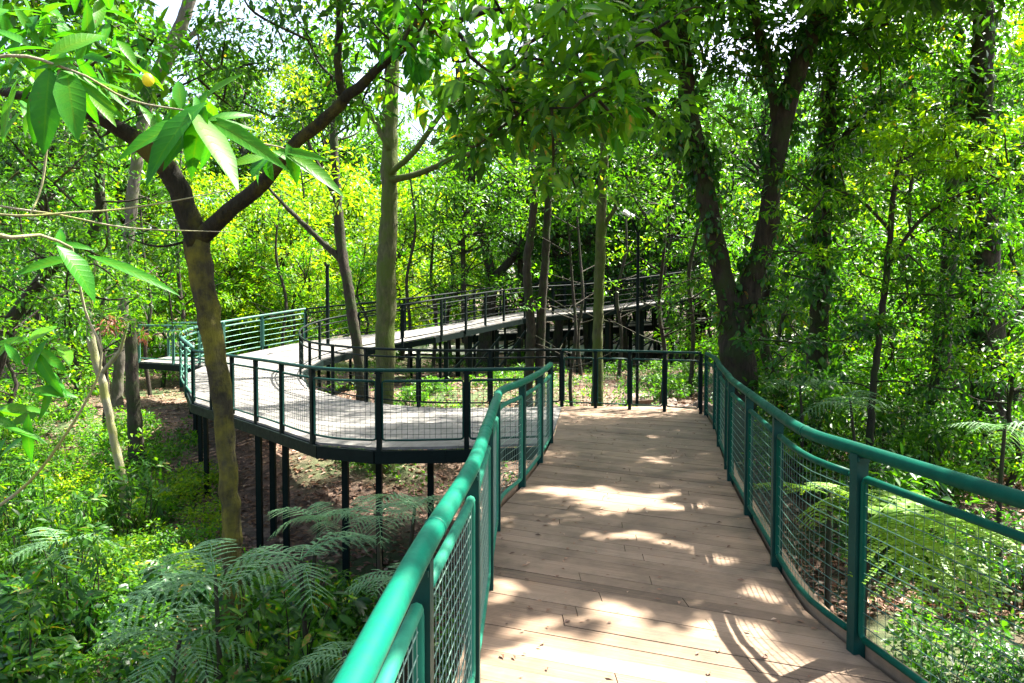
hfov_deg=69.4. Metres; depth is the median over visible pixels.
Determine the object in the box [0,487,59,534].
shrub
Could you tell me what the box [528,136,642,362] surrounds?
tree
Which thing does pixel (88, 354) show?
tree
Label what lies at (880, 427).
shrub
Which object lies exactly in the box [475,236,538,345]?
tree
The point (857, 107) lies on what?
tree
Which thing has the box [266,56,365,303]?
tree
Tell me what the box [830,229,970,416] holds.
tree
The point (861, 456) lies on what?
railing
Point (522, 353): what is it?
shrub
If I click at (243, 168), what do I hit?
tree
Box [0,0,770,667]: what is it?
forked tree
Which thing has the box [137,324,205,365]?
railing
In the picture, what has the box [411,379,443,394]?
shrub
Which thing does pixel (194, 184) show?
tree
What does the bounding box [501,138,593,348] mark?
tree
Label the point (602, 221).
slim tree
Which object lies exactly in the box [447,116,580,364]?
tree
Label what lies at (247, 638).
shrub
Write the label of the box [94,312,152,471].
bare trunk
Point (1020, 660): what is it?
shrub
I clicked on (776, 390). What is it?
shrub
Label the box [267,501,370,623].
fern
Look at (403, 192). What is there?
tree
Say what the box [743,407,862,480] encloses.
shrub
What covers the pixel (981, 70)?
thick tree
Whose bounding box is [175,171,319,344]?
tree
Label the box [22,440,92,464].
shrub
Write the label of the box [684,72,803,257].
tree
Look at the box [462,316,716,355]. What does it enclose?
ramp
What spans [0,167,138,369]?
tree
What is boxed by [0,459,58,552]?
shrub
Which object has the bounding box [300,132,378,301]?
tree
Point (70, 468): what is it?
shrub
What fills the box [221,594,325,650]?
shrub
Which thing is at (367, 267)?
tree
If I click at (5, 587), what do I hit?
shrub
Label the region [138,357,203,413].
side walkway
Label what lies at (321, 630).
shrub
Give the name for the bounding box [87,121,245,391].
thin tree
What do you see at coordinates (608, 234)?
tree
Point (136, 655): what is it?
shrub
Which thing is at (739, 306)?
double trunk tree
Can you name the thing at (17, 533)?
shrub
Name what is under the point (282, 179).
thin tree
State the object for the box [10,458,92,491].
shrub
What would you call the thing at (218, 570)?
shrub
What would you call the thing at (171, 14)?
sky
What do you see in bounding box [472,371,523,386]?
shrub
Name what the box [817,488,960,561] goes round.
shrub
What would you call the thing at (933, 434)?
shrub
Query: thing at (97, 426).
shrub
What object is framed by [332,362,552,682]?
railing
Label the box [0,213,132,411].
tree
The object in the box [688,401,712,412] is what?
rock
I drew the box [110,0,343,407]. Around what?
tall pale tree
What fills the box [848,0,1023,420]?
shaded tree
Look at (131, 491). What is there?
shrub
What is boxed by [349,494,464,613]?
fern
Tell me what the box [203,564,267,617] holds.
shrub
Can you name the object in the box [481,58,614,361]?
tree
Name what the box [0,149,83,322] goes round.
tree
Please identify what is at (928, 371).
shrub
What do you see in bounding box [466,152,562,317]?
tree
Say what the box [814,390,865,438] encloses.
shrub
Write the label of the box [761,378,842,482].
fern
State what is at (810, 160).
tree
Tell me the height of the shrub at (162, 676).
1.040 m
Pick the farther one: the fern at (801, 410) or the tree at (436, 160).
the tree at (436, 160)
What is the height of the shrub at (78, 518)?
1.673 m
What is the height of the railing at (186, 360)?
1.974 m
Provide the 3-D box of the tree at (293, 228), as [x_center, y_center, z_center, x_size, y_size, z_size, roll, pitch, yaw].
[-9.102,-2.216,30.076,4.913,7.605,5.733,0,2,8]
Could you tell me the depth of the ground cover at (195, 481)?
13.07 m
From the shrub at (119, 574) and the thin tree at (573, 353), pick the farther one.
the thin tree at (573, 353)
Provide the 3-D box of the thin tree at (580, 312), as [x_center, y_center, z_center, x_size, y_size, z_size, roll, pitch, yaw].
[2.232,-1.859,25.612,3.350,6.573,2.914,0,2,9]
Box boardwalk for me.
[455,406,929,682]
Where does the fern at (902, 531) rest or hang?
on the ground at (296, 481)
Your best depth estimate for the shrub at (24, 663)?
7.22 m
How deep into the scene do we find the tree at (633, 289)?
41.58 m
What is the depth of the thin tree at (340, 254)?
18.06 m
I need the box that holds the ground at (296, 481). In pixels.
[0,263,1023,682]
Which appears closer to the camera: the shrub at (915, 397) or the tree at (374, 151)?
the shrub at (915, 397)
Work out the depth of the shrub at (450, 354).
29.04 m
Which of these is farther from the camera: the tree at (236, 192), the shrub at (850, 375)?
the tree at (236, 192)
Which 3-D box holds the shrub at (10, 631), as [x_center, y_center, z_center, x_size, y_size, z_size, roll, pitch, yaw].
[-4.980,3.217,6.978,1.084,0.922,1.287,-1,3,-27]
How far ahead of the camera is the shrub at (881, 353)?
18.23 m
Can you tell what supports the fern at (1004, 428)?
on the ground at (296, 481)
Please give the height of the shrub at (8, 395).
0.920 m
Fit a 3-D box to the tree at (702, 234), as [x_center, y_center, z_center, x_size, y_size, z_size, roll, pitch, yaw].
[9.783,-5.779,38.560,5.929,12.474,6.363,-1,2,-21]
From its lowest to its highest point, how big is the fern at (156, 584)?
1.834 m
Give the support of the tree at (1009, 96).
on the ground at (296, 481)
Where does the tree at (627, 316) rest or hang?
on the ground at (296, 481)
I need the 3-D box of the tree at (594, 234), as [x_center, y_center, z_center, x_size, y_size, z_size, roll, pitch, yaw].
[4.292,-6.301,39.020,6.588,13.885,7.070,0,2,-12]
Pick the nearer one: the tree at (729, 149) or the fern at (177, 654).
the fern at (177, 654)
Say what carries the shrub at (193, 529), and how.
on the ground at (296, 481)
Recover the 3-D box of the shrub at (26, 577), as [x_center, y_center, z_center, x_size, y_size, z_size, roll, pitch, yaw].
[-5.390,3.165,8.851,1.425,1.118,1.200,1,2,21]
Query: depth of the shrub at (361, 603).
8.17 m
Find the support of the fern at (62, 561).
on the ground at (296, 481)
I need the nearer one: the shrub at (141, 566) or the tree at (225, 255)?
the shrub at (141, 566)
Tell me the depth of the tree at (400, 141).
58.62 m
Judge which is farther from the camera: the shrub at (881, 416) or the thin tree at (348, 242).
the thin tree at (348, 242)
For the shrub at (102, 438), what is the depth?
16.94 m
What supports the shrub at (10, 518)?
on the ground at (296, 481)
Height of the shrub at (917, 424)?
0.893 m
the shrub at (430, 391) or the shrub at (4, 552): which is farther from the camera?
the shrub at (430, 391)
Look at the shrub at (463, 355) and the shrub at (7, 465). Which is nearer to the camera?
the shrub at (7, 465)
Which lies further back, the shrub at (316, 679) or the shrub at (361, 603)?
the shrub at (361, 603)
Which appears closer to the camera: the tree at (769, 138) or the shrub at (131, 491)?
the shrub at (131, 491)
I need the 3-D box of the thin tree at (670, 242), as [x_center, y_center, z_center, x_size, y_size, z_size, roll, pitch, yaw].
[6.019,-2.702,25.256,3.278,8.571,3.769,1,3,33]
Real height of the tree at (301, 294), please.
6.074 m
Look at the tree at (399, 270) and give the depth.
32.17 m
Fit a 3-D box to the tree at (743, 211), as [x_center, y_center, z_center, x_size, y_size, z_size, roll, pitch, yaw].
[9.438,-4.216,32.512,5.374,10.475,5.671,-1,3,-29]
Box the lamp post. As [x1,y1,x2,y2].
[621,208,654,406]
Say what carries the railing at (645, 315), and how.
attached to the ramp
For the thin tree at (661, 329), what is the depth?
16.28 m
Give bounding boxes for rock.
[621,393,653,405]
[667,390,678,398]
[667,397,677,404]
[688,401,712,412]
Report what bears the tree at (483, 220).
on the ground at (296, 481)
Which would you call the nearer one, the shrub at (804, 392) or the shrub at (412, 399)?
the shrub at (804, 392)
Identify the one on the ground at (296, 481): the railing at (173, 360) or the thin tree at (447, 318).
the thin tree at (447, 318)
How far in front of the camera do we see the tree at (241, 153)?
41.21 m
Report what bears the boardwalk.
on the ground at (296, 481)
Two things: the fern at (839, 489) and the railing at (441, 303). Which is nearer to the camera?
the fern at (839, 489)
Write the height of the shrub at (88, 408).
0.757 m
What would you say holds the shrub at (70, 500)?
on the ground at (296, 481)
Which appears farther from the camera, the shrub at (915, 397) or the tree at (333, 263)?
the tree at (333, 263)
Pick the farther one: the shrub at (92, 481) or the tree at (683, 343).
the tree at (683, 343)
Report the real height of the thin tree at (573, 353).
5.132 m
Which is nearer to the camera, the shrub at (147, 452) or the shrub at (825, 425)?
the shrub at (825, 425)
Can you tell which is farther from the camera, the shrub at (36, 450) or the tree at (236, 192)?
the tree at (236, 192)
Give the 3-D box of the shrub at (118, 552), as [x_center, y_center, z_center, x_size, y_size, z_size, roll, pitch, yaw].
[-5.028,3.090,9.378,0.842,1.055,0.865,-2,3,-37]
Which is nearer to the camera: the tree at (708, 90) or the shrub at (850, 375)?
the shrub at (850, 375)
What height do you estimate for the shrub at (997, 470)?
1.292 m
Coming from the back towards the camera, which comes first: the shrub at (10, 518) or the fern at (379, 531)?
the shrub at (10, 518)
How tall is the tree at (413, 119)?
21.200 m
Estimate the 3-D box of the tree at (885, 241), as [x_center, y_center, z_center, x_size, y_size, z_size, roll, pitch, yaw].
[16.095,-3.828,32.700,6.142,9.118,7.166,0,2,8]
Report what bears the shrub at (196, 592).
on the ground at (296, 481)
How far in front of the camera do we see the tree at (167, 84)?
63.02 m
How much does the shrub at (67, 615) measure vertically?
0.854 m
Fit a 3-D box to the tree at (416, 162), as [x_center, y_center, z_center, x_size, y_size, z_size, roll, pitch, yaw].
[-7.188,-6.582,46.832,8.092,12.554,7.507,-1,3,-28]
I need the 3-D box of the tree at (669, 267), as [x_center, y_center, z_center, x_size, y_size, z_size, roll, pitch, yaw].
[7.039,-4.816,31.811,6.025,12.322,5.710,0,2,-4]
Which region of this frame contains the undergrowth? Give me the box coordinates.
[0,356,1023,682]
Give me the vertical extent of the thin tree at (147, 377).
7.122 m
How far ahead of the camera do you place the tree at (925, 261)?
29.47 m
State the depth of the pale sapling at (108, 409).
12.49 m
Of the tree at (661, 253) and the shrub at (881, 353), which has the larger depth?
the tree at (661, 253)
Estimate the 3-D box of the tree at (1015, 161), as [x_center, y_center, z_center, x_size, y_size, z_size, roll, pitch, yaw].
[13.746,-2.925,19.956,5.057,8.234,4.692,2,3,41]
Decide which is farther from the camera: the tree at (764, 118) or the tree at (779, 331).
the tree at (764, 118)
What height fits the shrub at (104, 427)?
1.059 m
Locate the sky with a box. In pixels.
[0,0,1022,272]
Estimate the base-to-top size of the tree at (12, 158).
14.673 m
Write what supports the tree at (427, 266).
on the ground at (296, 481)
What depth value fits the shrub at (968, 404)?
11.95 m
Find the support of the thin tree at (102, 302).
on the ground at (296, 481)
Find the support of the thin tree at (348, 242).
on the ground at (296, 481)
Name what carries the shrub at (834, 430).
on the ground at (296, 481)
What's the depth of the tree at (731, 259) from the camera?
20.03 m
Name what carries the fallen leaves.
on the boardwalk
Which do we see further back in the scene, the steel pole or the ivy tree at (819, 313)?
the steel pole
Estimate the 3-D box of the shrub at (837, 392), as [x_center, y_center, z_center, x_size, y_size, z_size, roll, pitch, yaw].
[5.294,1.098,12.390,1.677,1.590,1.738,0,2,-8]
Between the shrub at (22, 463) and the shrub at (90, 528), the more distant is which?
the shrub at (22, 463)
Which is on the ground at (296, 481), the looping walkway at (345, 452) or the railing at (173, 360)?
the looping walkway at (345, 452)
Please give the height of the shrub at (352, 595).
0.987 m
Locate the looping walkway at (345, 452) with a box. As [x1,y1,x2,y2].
[182,288,782,586]
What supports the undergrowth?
on the ground at (296, 481)
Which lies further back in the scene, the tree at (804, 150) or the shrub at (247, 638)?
the tree at (804, 150)
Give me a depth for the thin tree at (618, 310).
23.47 m
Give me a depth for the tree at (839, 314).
16.58 m
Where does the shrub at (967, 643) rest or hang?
on the ground at (296, 481)
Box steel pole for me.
[324,262,329,388]
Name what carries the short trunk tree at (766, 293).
on the ground at (296, 481)
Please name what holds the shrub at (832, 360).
on the ground at (296, 481)
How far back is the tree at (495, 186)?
62.02 m
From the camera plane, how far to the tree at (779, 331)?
17.95 m
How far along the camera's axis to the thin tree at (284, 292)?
26.82 m
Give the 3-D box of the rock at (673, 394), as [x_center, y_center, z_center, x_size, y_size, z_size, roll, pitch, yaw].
[4.041,1.361,18.851,0.420,0.236,0.521,0,2,5]
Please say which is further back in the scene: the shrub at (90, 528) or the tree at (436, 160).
the tree at (436, 160)
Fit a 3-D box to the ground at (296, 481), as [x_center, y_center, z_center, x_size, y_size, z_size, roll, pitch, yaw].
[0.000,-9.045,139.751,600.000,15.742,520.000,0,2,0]
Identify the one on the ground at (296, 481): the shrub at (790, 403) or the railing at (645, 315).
the shrub at (790, 403)
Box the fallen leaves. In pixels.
[500,410,823,682]
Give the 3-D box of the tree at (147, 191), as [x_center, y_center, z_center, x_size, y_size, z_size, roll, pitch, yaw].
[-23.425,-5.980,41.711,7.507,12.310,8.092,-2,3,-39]
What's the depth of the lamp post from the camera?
13.55 m
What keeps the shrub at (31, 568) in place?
on the ground at (296, 481)
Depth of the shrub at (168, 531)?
10.92 m
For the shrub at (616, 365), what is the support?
on the ground at (296, 481)
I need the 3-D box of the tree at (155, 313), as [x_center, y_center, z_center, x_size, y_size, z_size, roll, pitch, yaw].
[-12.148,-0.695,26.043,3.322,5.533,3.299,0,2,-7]
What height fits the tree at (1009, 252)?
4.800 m
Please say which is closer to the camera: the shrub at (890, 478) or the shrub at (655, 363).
the shrub at (890, 478)
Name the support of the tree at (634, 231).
on the ground at (296, 481)
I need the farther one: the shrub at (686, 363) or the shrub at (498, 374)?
the shrub at (686, 363)
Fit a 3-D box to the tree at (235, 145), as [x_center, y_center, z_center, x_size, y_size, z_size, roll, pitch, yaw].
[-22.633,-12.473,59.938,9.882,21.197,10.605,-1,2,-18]
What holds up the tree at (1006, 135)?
on the ground at (296, 481)
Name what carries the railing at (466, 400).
attached to the looping walkway at (345, 452)
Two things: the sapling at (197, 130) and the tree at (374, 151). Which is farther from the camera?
the tree at (374, 151)
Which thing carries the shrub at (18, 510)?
on the ground at (296, 481)
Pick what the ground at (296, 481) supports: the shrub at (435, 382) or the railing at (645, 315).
the shrub at (435, 382)
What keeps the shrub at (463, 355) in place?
on the ground at (296, 481)
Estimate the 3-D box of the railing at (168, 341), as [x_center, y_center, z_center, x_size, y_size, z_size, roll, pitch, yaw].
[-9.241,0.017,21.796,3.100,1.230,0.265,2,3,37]
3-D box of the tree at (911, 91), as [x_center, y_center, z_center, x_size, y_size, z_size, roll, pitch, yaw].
[11.675,-3.758,21.627,5.656,10.106,5.270,2,3,43]
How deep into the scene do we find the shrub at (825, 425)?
11.91 m
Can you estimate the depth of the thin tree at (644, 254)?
31.36 m
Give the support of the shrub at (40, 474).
on the ground at (296, 481)
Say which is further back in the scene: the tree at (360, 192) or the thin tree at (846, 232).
the tree at (360, 192)
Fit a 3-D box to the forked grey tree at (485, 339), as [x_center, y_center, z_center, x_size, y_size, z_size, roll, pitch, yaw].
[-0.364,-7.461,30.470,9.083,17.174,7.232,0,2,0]
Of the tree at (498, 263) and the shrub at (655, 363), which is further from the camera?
the tree at (498, 263)
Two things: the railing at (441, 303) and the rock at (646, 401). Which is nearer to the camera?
the rock at (646, 401)
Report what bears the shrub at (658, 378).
on the ground at (296, 481)
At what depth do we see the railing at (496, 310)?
31.82 m
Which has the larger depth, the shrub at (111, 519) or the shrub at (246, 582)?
the shrub at (111, 519)
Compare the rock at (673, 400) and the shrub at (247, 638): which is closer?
the shrub at (247, 638)
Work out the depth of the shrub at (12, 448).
15.30 m
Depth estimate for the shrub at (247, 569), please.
10.02 m
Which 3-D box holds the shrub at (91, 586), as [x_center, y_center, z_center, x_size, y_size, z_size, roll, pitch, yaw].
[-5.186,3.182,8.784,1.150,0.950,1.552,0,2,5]
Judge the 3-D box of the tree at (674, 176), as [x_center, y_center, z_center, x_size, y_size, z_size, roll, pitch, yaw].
[7.971,-5.121,32.351,6.046,12.829,6.380,0,2,2]
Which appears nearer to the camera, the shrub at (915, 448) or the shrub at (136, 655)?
the shrub at (136, 655)
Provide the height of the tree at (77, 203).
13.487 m
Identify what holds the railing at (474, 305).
attached to the looping walkway at (345, 452)
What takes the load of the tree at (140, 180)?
on the ground at (296, 481)
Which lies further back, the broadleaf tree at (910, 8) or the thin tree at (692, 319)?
the thin tree at (692, 319)
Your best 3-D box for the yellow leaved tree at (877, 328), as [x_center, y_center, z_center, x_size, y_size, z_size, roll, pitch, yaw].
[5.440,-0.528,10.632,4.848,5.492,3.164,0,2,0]
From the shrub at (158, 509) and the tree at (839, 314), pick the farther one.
the tree at (839, 314)
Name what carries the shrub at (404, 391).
on the ground at (296, 481)
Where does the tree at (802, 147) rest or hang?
on the ground at (296, 481)
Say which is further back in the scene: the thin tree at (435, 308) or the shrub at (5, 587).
the thin tree at (435, 308)
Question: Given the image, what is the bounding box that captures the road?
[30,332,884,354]
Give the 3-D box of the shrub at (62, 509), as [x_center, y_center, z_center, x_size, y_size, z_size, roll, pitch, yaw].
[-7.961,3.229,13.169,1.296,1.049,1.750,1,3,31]
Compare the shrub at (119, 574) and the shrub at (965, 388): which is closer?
the shrub at (119, 574)
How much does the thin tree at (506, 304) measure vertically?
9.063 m
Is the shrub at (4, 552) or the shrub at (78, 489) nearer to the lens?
the shrub at (4, 552)
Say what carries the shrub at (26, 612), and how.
on the ground at (296, 481)
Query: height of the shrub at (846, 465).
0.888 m
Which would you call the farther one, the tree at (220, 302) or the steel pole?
the tree at (220, 302)
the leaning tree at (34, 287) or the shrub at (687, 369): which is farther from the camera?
the shrub at (687, 369)
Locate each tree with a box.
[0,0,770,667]
[0,1,211,379]
[0,20,145,385]
[0,41,176,380]
[0,61,51,253]
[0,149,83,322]
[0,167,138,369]
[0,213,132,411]
[0,249,94,449]
[18,0,220,304]
[22,173,173,436]
[59,259,146,385]
[68,155,167,307]
[75,188,196,397]
[83,146,216,344]
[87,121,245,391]
[107,102,165,236]
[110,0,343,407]
[110,247,203,387]
[124,74,192,227]
[132,161,237,343]
[142,236,252,357]
[143,115,232,321]
[166,51,312,338]
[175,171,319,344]
[176,219,302,354]
[181,50,272,245]
[204,142,333,307]
[216,228,307,353]
[218,190,344,354]
[229,169,332,301]
[232,188,321,345]
[236,169,376,339]
[238,0,379,401]
[248,230,344,348]
[254,17,413,334]
[257,163,365,327]
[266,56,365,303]
[293,178,407,336]
[300,0,562,473]
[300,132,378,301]
[316,224,410,365]
[331,194,459,360]
[339,112,440,278]
[344,142,442,327]
[352,173,479,326]
[371,150,466,372]
[396,168,496,362]
[397,159,486,366]
[398,60,502,291]
[399,0,602,366]
[400,117,542,367]
[404,232,478,348]
[413,176,513,322]
[426,149,513,319]
[431,0,909,466]
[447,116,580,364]
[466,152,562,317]
[467,167,541,353]
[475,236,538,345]
[480,0,623,406]
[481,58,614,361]
[485,138,533,301]
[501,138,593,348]
[511,209,623,405]
[516,237,615,340]
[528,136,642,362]
[531,192,623,373]
[536,95,638,260]
[542,1,712,405]
[550,95,659,361]
[562,231,655,335]
[563,80,694,360]
[570,174,670,378]
[584,139,681,340]
[603,236,653,342]
[606,161,738,404]
[616,92,743,363]
[619,145,690,319]
[619,161,693,360]
[623,138,725,356]
[628,77,769,359]
[639,103,760,396]
[648,0,1023,99]
[648,219,742,375]
[652,129,794,340]
[657,113,749,339]
[664,97,743,317]
[665,69,739,236]
[675,77,854,341]
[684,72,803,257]
[693,226,799,386]
[723,144,844,348]
[729,112,1023,470]
[730,81,817,328]
[732,189,850,384]
[735,236,816,412]
[742,103,812,238]
[753,96,888,358]
[769,175,900,366]
[771,0,998,402]
[782,210,921,392]
[787,43,948,316]
[788,118,876,312]
[810,48,1017,340]
[817,267,945,425]
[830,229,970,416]
[832,105,966,413]
[834,163,933,339]
[845,74,911,229]
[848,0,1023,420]
[856,178,968,386]
[869,151,1013,335]
[872,49,1023,304]
[892,0,1023,470]
[895,185,1023,402]
[911,262,1023,487]
[913,83,1023,354]
[951,190,1023,409]
[994,0,1023,246]
[994,5,1023,277]
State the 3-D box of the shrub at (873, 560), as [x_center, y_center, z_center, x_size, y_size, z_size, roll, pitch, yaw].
[4.172,2.071,7.978,1.641,1.174,1.584,0,2,-8]
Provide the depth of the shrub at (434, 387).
19.32 m
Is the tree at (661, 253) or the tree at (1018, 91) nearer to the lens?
the tree at (1018, 91)
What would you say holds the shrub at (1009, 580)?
on the ground at (296, 481)
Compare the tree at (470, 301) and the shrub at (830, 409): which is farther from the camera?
the tree at (470, 301)
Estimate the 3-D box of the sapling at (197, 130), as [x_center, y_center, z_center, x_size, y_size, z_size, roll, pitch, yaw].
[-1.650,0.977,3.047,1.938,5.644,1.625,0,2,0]
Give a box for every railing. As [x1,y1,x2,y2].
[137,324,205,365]
[166,322,225,357]
[179,308,306,401]
[190,349,554,450]
[298,312,561,406]
[304,267,713,339]
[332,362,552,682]
[357,268,709,346]
[461,303,711,338]
[467,298,716,329]
[560,349,703,413]
[704,351,1023,682]
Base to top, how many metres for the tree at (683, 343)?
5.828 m
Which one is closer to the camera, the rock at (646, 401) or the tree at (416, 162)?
the rock at (646, 401)
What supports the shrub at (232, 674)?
on the ground at (296, 481)
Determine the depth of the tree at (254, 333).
28.43 m
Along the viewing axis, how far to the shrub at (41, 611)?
6.70 m
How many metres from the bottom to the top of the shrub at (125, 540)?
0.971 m
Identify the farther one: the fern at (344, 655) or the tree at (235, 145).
the tree at (235, 145)
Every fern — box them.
[2,527,120,623]
[85,603,263,682]
[96,538,241,680]
[198,531,396,678]
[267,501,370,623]
[285,639,407,681]
[309,492,434,674]
[342,562,460,682]
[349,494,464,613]
[753,482,876,609]
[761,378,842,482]
[799,390,890,515]
[841,490,1023,635]
[944,421,1023,597]
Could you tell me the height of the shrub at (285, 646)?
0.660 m
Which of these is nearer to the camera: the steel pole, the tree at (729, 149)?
the steel pole
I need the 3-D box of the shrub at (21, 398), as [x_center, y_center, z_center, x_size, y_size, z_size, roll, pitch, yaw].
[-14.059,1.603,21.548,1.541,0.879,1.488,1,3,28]
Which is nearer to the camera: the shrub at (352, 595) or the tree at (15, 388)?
the shrub at (352, 595)
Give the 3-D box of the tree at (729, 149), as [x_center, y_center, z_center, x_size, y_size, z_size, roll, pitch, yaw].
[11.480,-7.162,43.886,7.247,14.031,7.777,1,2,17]
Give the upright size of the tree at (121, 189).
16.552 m
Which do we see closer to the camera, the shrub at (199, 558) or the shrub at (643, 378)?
the shrub at (199, 558)
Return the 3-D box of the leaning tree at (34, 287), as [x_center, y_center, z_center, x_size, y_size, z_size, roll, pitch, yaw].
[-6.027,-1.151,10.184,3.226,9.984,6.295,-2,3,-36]
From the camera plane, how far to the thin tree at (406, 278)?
26.91 m
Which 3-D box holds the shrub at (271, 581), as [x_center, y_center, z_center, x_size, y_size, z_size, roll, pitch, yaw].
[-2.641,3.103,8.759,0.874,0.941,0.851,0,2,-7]
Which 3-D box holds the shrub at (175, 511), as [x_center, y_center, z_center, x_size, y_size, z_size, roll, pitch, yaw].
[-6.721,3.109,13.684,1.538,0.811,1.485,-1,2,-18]
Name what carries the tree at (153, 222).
on the ground at (296, 481)
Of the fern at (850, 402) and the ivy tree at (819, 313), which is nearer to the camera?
the fern at (850, 402)
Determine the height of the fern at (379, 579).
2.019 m
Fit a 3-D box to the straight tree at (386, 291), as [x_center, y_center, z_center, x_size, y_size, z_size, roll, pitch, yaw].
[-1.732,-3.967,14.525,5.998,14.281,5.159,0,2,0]
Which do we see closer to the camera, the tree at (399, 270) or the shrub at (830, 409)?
the shrub at (830, 409)
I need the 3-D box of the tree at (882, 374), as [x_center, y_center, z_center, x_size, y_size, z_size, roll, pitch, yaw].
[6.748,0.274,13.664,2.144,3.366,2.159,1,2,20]
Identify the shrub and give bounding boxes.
[0,382,27,404]
[0,384,52,404]
[0,425,25,478]
[0,427,74,464]
[0,451,48,525]
[0,457,58,519]
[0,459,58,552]
[0,462,69,498]
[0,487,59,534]
[0,492,78,583]
[0,495,88,541]
[0,507,42,553]
[0,522,45,579]
[0,533,72,573]
[0,564,90,638]
[0,564,116,628]
[0,591,84,682]
[0,621,51,682]
[0,632,88,678]
[0,648,104,682]
[1,487,116,596]
[2,523,157,646]
[2,572,126,641]
[2,590,39,620]
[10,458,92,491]
[14,449,111,492]
[18,590,113,668]
[20,544,117,590]
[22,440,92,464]
[25,487,108,562]
[33,477,112,512]
[34,459,107,496]
[38,485,94,508]
[39,397,100,423]
[64,426,127,453]
[64,519,109,557]
[72,409,160,447]
[75,520,159,572]
[79,541,142,604]
[82,465,167,540]
[83,457,174,543]
[83,548,202,629]
[87,405,162,435]
[87,423,197,474]
[87,474,156,505]
[102,484,189,524]
[104,643,186,682]
[110,537,192,572]
[112,517,218,560]
[116,555,218,635]
[118,520,203,566]
[119,560,171,612]
[144,618,271,682]
[158,592,309,682]
[168,562,222,615]
[174,545,276,588]
[182,544,218,569]
[197,556,356,682]
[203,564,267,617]
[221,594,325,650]
[223,657,337,682]
[246,572,377,644]
[249,637,341,682]
[260,560,319,623]
[280,641,375,682]
[304,559,367,628]
[393,385,433,405]
[393,392,440,407]
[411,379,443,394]
[412,376,456,396]
[415,375,451,390]
[426,352,455,365]
[449,354,479,367]
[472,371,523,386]
[503,362,557,378]
[506,346,550,364]
[603,360,635,376]
[620,373,689,398]
[624,371,690,401]
[639,358,672,373]
[657,372,703,396]
[668,364,711,386]
[672,362,703,371]
[742,372,846,451]
[742,428,848,500]
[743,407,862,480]
[753,361,844,439]
[753,381,858,471]
[758,383,833,451]
[758,383,850,427]
[763,353,852,407]
[772,386,860,444]
[776,362,876,439]
[796,449,910,509]
[801,454,957,543]
[811,387,968,472]
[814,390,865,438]
[816,442,987,569]
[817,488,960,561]
[820,478,992,587]
[827,344,908,396]
[827,355,904,423]
[828,343,869,389]
[835,335,906,392]
[845,394,967,452]
[849,402,986,495]
[858,385,967,447]
[872,418,987,502]
[874,424,988,507]
[877,359,952,414]
[883,618,1023,682]
[891,412,973,464]
[924,505,1023,612]
[926,391,1023,441]
[930,375,1023,441]
[963,407,1023,488]
[965,647,1023,682]
[977,516,1023,590]
[987,670,1023,682]
[1003,652,1023,679]
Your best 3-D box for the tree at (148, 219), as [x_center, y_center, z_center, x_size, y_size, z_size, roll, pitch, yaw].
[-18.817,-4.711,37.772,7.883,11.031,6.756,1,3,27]
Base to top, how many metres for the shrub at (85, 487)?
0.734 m
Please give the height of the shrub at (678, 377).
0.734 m
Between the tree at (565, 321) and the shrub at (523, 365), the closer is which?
the shrub at (523, 365)
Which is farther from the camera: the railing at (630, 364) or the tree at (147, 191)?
the tree at (147, 191)
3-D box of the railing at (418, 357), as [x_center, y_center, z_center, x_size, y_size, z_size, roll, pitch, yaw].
[-2.832,0.279,16.223,2.867,1.837,9.117,-2,3,-35]
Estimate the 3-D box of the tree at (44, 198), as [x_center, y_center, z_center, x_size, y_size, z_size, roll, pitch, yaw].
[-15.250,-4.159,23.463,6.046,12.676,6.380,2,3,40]
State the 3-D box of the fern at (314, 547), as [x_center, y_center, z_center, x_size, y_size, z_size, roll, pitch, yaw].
[-1.825,2.669,6.487,1.608,1.920,1.529,0,2,0]
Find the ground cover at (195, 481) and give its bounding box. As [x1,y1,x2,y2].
[16,456,221,608]
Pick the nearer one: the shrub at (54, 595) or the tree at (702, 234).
the shrub at (54, 595)
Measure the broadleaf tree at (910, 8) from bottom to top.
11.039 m
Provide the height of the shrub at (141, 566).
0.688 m
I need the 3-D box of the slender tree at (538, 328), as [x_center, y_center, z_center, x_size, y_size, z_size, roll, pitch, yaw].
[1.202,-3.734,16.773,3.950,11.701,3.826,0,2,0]
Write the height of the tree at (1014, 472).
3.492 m
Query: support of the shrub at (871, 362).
on the ground at (296, 481)
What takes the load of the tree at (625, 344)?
on the ground at (296, 481)
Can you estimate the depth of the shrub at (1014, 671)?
5.28 m
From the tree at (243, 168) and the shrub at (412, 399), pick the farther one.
the tree at (243, 168)
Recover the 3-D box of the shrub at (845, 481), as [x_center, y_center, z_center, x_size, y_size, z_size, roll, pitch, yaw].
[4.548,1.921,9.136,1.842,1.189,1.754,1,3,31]
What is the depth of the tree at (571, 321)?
39.21 m
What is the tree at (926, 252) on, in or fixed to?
on the ground at (296, 481)
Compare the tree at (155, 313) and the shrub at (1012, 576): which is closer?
the shrub at (1012, 576)
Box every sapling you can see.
[0,0,343,506]
[71,230,173,533]
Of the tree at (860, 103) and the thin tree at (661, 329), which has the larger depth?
the tree at (860, 103)
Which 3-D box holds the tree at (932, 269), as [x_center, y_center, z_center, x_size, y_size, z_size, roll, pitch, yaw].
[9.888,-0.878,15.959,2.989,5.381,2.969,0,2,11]
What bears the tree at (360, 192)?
on the ground at (296, 481)
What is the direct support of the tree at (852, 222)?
on the ground at (296, 481)
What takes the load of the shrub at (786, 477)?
on the ground at (296, 481)
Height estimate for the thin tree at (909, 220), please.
6.692 m

